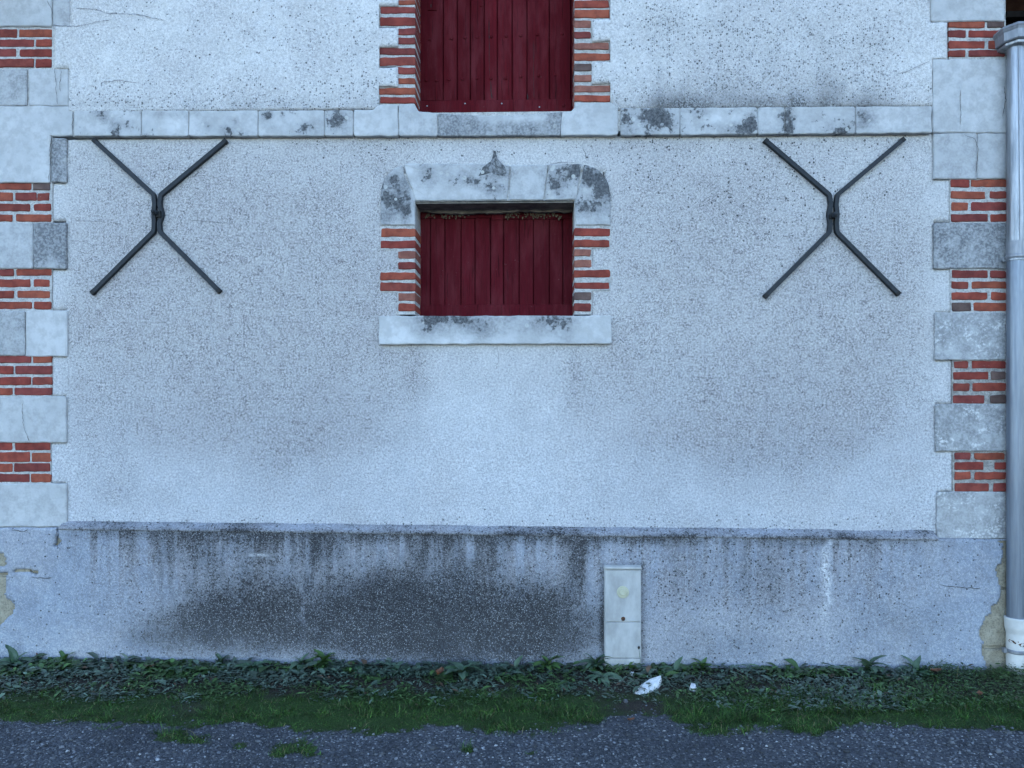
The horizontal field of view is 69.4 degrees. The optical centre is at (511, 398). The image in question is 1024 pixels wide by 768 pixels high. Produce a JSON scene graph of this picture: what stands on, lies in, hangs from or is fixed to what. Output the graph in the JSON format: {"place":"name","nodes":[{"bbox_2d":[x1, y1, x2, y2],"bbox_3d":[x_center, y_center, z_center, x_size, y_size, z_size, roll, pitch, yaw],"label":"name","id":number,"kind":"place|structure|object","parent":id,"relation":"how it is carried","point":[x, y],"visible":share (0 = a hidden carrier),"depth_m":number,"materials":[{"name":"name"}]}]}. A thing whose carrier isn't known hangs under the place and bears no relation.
{"place":"outdoors","nodes":[
{"label":"outdoors","id":0,"kind":"place"},
{"bbox_2d":[0,661,1023,767],"bbox_3d":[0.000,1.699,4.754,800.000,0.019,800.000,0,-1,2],"label":"ground","id":1,"kind":"structure","parent":0,"point":[634,704],"depth_m":3.77,"materials":[{"name":"green plant"}]},
{"bbox_2d":[0,644,40,668],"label":"broadleaf weed","id":2,"kind":"object","parent":1,"relation":"on","point":[14,656],"visible":0.85,"depth_m":4.70,"materials":[{"name":"green plant"}]},
{"bbox_2d":[55,650,72,661],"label":"broadleaf weed","id":3,"kind":"object","parent":1,"relation":"on","point":[63,655],"visible":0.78,"depth_m":4.75,"materials":[{"name":"green plant"}]},
{"bbox_2d":[165,666,194,677],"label":"broadleaf weed","id":4,"kind":"object","parent":1,"relation":"on","point":[177,670],"visible":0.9,"depth_m":4.58,"materials":[{"name":"green plant"}]},
{"bbox_2d":[211,653,228,661],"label":"broadleaf weed","id":5,"kind":"object","parent":1,"relation":"on","point":[219,657],"visible":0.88,"depth_m":4.72,"materials":[{"name":"green plant"}]},
{"bbox_2d":[234,661,273,671],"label":"broadleaf weed","id":6,"kind":"object","parent":1,"relation":"on","point":[245,665],"visible":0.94,"depth_m":4.63,"materials":[{"name":"green plant"}]},
{"bbox_2d":[289,653,317,671],"bbox_3d":[-1.324,1.660,4.651,0.198,0.079,0.154,0,-1,2],"label":"broadleaf weed","id":7,"kind":"object","parent":1,"relation":"on","point":[295,663],"visible":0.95,"depth_m":4.67,"materials":[{"name":"green plant"}]},
{"bbox_2d":[306,649,334,666],"bbox_3d":[-1.199,1.647,4.675,0.185,0.097,0.140,0,-1,2],"label":"broadleaf weed","id":8,"kind":"object","parent":1,"relation":"on","point":[323,657],"visible":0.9,"depth_m":4.68,"materials":[{"name":"green plant"}]},
{"bbox_2d":[350,665,372,677],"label":"broadleaf weed","id":9,"kind":"object","parent":1,"relation":"on","point":[354,668],"visible":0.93,"depth_m":4.57,"materials":[{"name":"green plant"}]},
{"bbox_2d":[386,665,408,676],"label":"broadleaf weed","id":10,"kind":"object","parent":1,"relation":"on","point":[395,667],"visible":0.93,"depth_m":4.58,"materials":[{"name":"green plant"}]},
{"bbox_2d":[443,661,483,679],"bbox_3d":[-0.294,1.658,4.516,0.271,0.070,0.278,0,-1,2],"label":"broadleaf weed","id":11,"kind":"object","parent":1,"relation":"on","point":[459,667],"visible":0.99,"depth_m":4.53,"materials":[{"name":"green plant"}]},
{"bbox_2d":[0,0,1023,669],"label":"farm building","id":12,"kind":"structure","parent":1,"relation":"on","point":[490,344],"depth_m":4.76,"materials":[{"name":"paint"}]},
{"bbox_2d":[89,138,228,295],"bbox_3d":[-2.307,-1.195,4.806,0.909,1.032,0.083,0,-1,2],"label":"wall anchor","id":13,"kind":"object","parent":12,"relation":"attached to","point":[157,225],"depth_m":4.82,"materials":[{"name":"black metal"}]},
{"bbox_2d":[420,0,572,112],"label":"hatch door","id":14,"kind":"structure","parent":12,"relation":"in","point":[476,55],"depth_m":5.02,"materials":[{"name":"red paint"}]},
{"bbox_2d":[603,565,641,667],"bbox_3d":[0.698,1.413,4.672,0.236,0.722,0.071,0,-1,2],"label":"meter box","id":15,"kind":"object","parent":12,"relation":"attached to","point":[622,613],"visible":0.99,"depth_m":4.65,"materials":[{"name":"beige plastic"}]},
{"bbox_2d":[605,570,640,621],"bbox_3d":[0.699,1.240,4.654,0.225,0.325,0.030,0,-1,2],"label":"door","id":16,"kind":"structure","parent":15,"relation":"in","point":[622,587],"depth_m":4.65,"materials":[{"name":"beige plastic"}]},
{"bbox_2d":[762,136,905,298],"bbox_3d":[2.050,-1.154,4.684,0.903,1.029,0.083,0,-1,2],"label":"wall anchor","id":17,"kind":"object","parent":12,"relation":"attached to","point":[851,247],"depth_m":4.70,"materials":[{"name":"black metal"}]},
{"bbox_2d":[993,21,1023,674],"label":"downpipe","id":18,"kind":"object","parent":12,"relation":"attached to","point":[1008,40],"visible":0.98,"depth_m":4.58,"materials":[{"name":"metal"}]},
{"bbox_2d":[0,652,1023,713],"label":"ground cover","id":19,"kind":"object","parent":1,"relation":"on","point":[112,664],"visible":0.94,"depth_m":4.45,"materials":[{"name":"green plant"}]},
{"bbox_2d":[436,667,443,674],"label":"fallen leaf","id":20,"kind":"object","parent":19,"relation":"on","point":[439,671],"visible":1,"depth_m":4.45,"materials":[{"name":"brown plant"}]},
{"bbox_2d":[0,648,1023,758],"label":"grass","id":21,"kind":"structure","parent":1,"relation":"on","point":[732,712],"depth_m":3.98,"materials":[{"name":"green plant"}]},
{"bbox_2d":[507,655,524,671],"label":"broadleaf weed","id":22,"kind":"object","parent":1,"relation":"on","point":[517,661],"visible":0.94,"depth_m":4.63,"materials":[{"name":"green plant"}]},
{"bbox_2d":[532,655,562,670],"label":"broadleaf weed","id":23,"kind":"object","parent":1,"relation":"on","point":[549,665],"visible":1,"depth_m":4.64,"materials":[{"name":"green plant"}]},
{"bbox_2d":[556,680,574,689],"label":"broadleaf weed","id":24,"kind":"object","parent":1,"relation":"on","point":[566,688],"visible":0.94,"depth_m":4.32,"materials":[{"name":"green plant"}]},
{"bbox_2d":[577,653,615,674],"bbox_3d":[0.530,1.642,4.621,0.260,0.114,0.163,0,-1,2],"label":"broadleaf weed","id":25,"kind":"object","parent":1,"relation":"on","point":[591,662],"visible":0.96,"depth_m":4.64,"materials":[{"name":"green plant"}]},
{"bbox_2d":[584,671,623,685],"bbox_3d":[0.547,1.697,4.470,0.240,0.074,0.208,0,-1,28],"label":"broadleaf weed","id":26,"kind":"object","parent":1,"relation":"on","point":[607,675],"visible":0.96,"depth_m":4.46,"materials":[{"name":"green plant"}]},
{"bbox_2d":[624,662,639,668],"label":"broadleaf weed","id":27,"kind":"object","parent":1,"relation":"on","point":[631,665],"visible":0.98,"depth_m":4.62,"materials":[{"name":"green plant"}]},
{"bbox_2d":[635,676,661,694],"bbox_3d":[0.807,1.687,4.334,0.076,0.059,0.283,-1,-1,43],"label":"white stone","id":28,"kind":"object","parent":1,"relation":"on","point":[654,682],"visible":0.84,"depth_m":4.33,"materials":[{"name":"white stone"}]},
{"bbox_2d":[656,656,682,676],"bbox_3d":[1.013,1.666,4.568,0.232,0.120,0.167,0,-1,2],"label":"broadleaf weed","id":29,"kind":"object","parent":1,"relation":"on","point":[676,667],"visible":0.66,"depth_m":4.59,"materials":[{"name":"green plant"}]},
{"bbox_2d":[689,683,696,691],"bbox_3d":[1.062,1.688,4.322,0.044,0.033,0.087,0,-1,22],"label":"white stone","id":30,"kind":"object","parent":1,"relation":"on","point":[692,685],"visible":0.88,"depth_m":4.31,"materials":[{"name":"white stone"}]},
{"bbox_2d":[691,657,711,666],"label":"broadleaf weed","id":31,"kind":"object","parent":1,"relation":"on","point":[702,662],"visible":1,"depth_m":4.64,"materials":[{"name":"green plant"}]},
{"bbox_2d":[855,669,879,678],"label":"broadleaf weed","id":32,"kind":"object","parent":1,"relation":"on","point":[868,673],"visible":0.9,"depth_m":4.53,"materials":[{"name":"green plant"}]},
{"bbox_2d":[852,655,889,677],"bbox_3d":[2.231,1.654,4.535,0.254,0.148,0.176,0,-1,13],"label":"broadleaf weed","id":33,"kind":"object","parent":1,"relation":"on","point":[867,664],"visible":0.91,"depth_m":4.58,"materials":[{"name":"green plant"}]},
{"bbox_2d":[901,655,933,677],"bbox_3d":[2.485,1.648,4.551,0.218,0.097,0.162,0,-1,2],"label":"broadleaf weed","id":34,"kind":"object","parent":1,"relation":"on","point":[915,664],"visible":0.88,"depth_m":4.58,"materials":[{"name":"green plant"}]},
{"bbox_2d":[870,658,1023,701],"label":"feathery weeds","id":35,"kind":"object","parent":1,"relation":"on","point":[971,671],"visible":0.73,"depth_m":4.47,"materials":[{"name":"green plant"}]},
{"bbox_2d":[0,699,1023,767],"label":"gravel","id":36,"kind":"structure","parent":0,"point":[769,745],"depth_m":3.58,"materials":[{"name":"grey gravel"}]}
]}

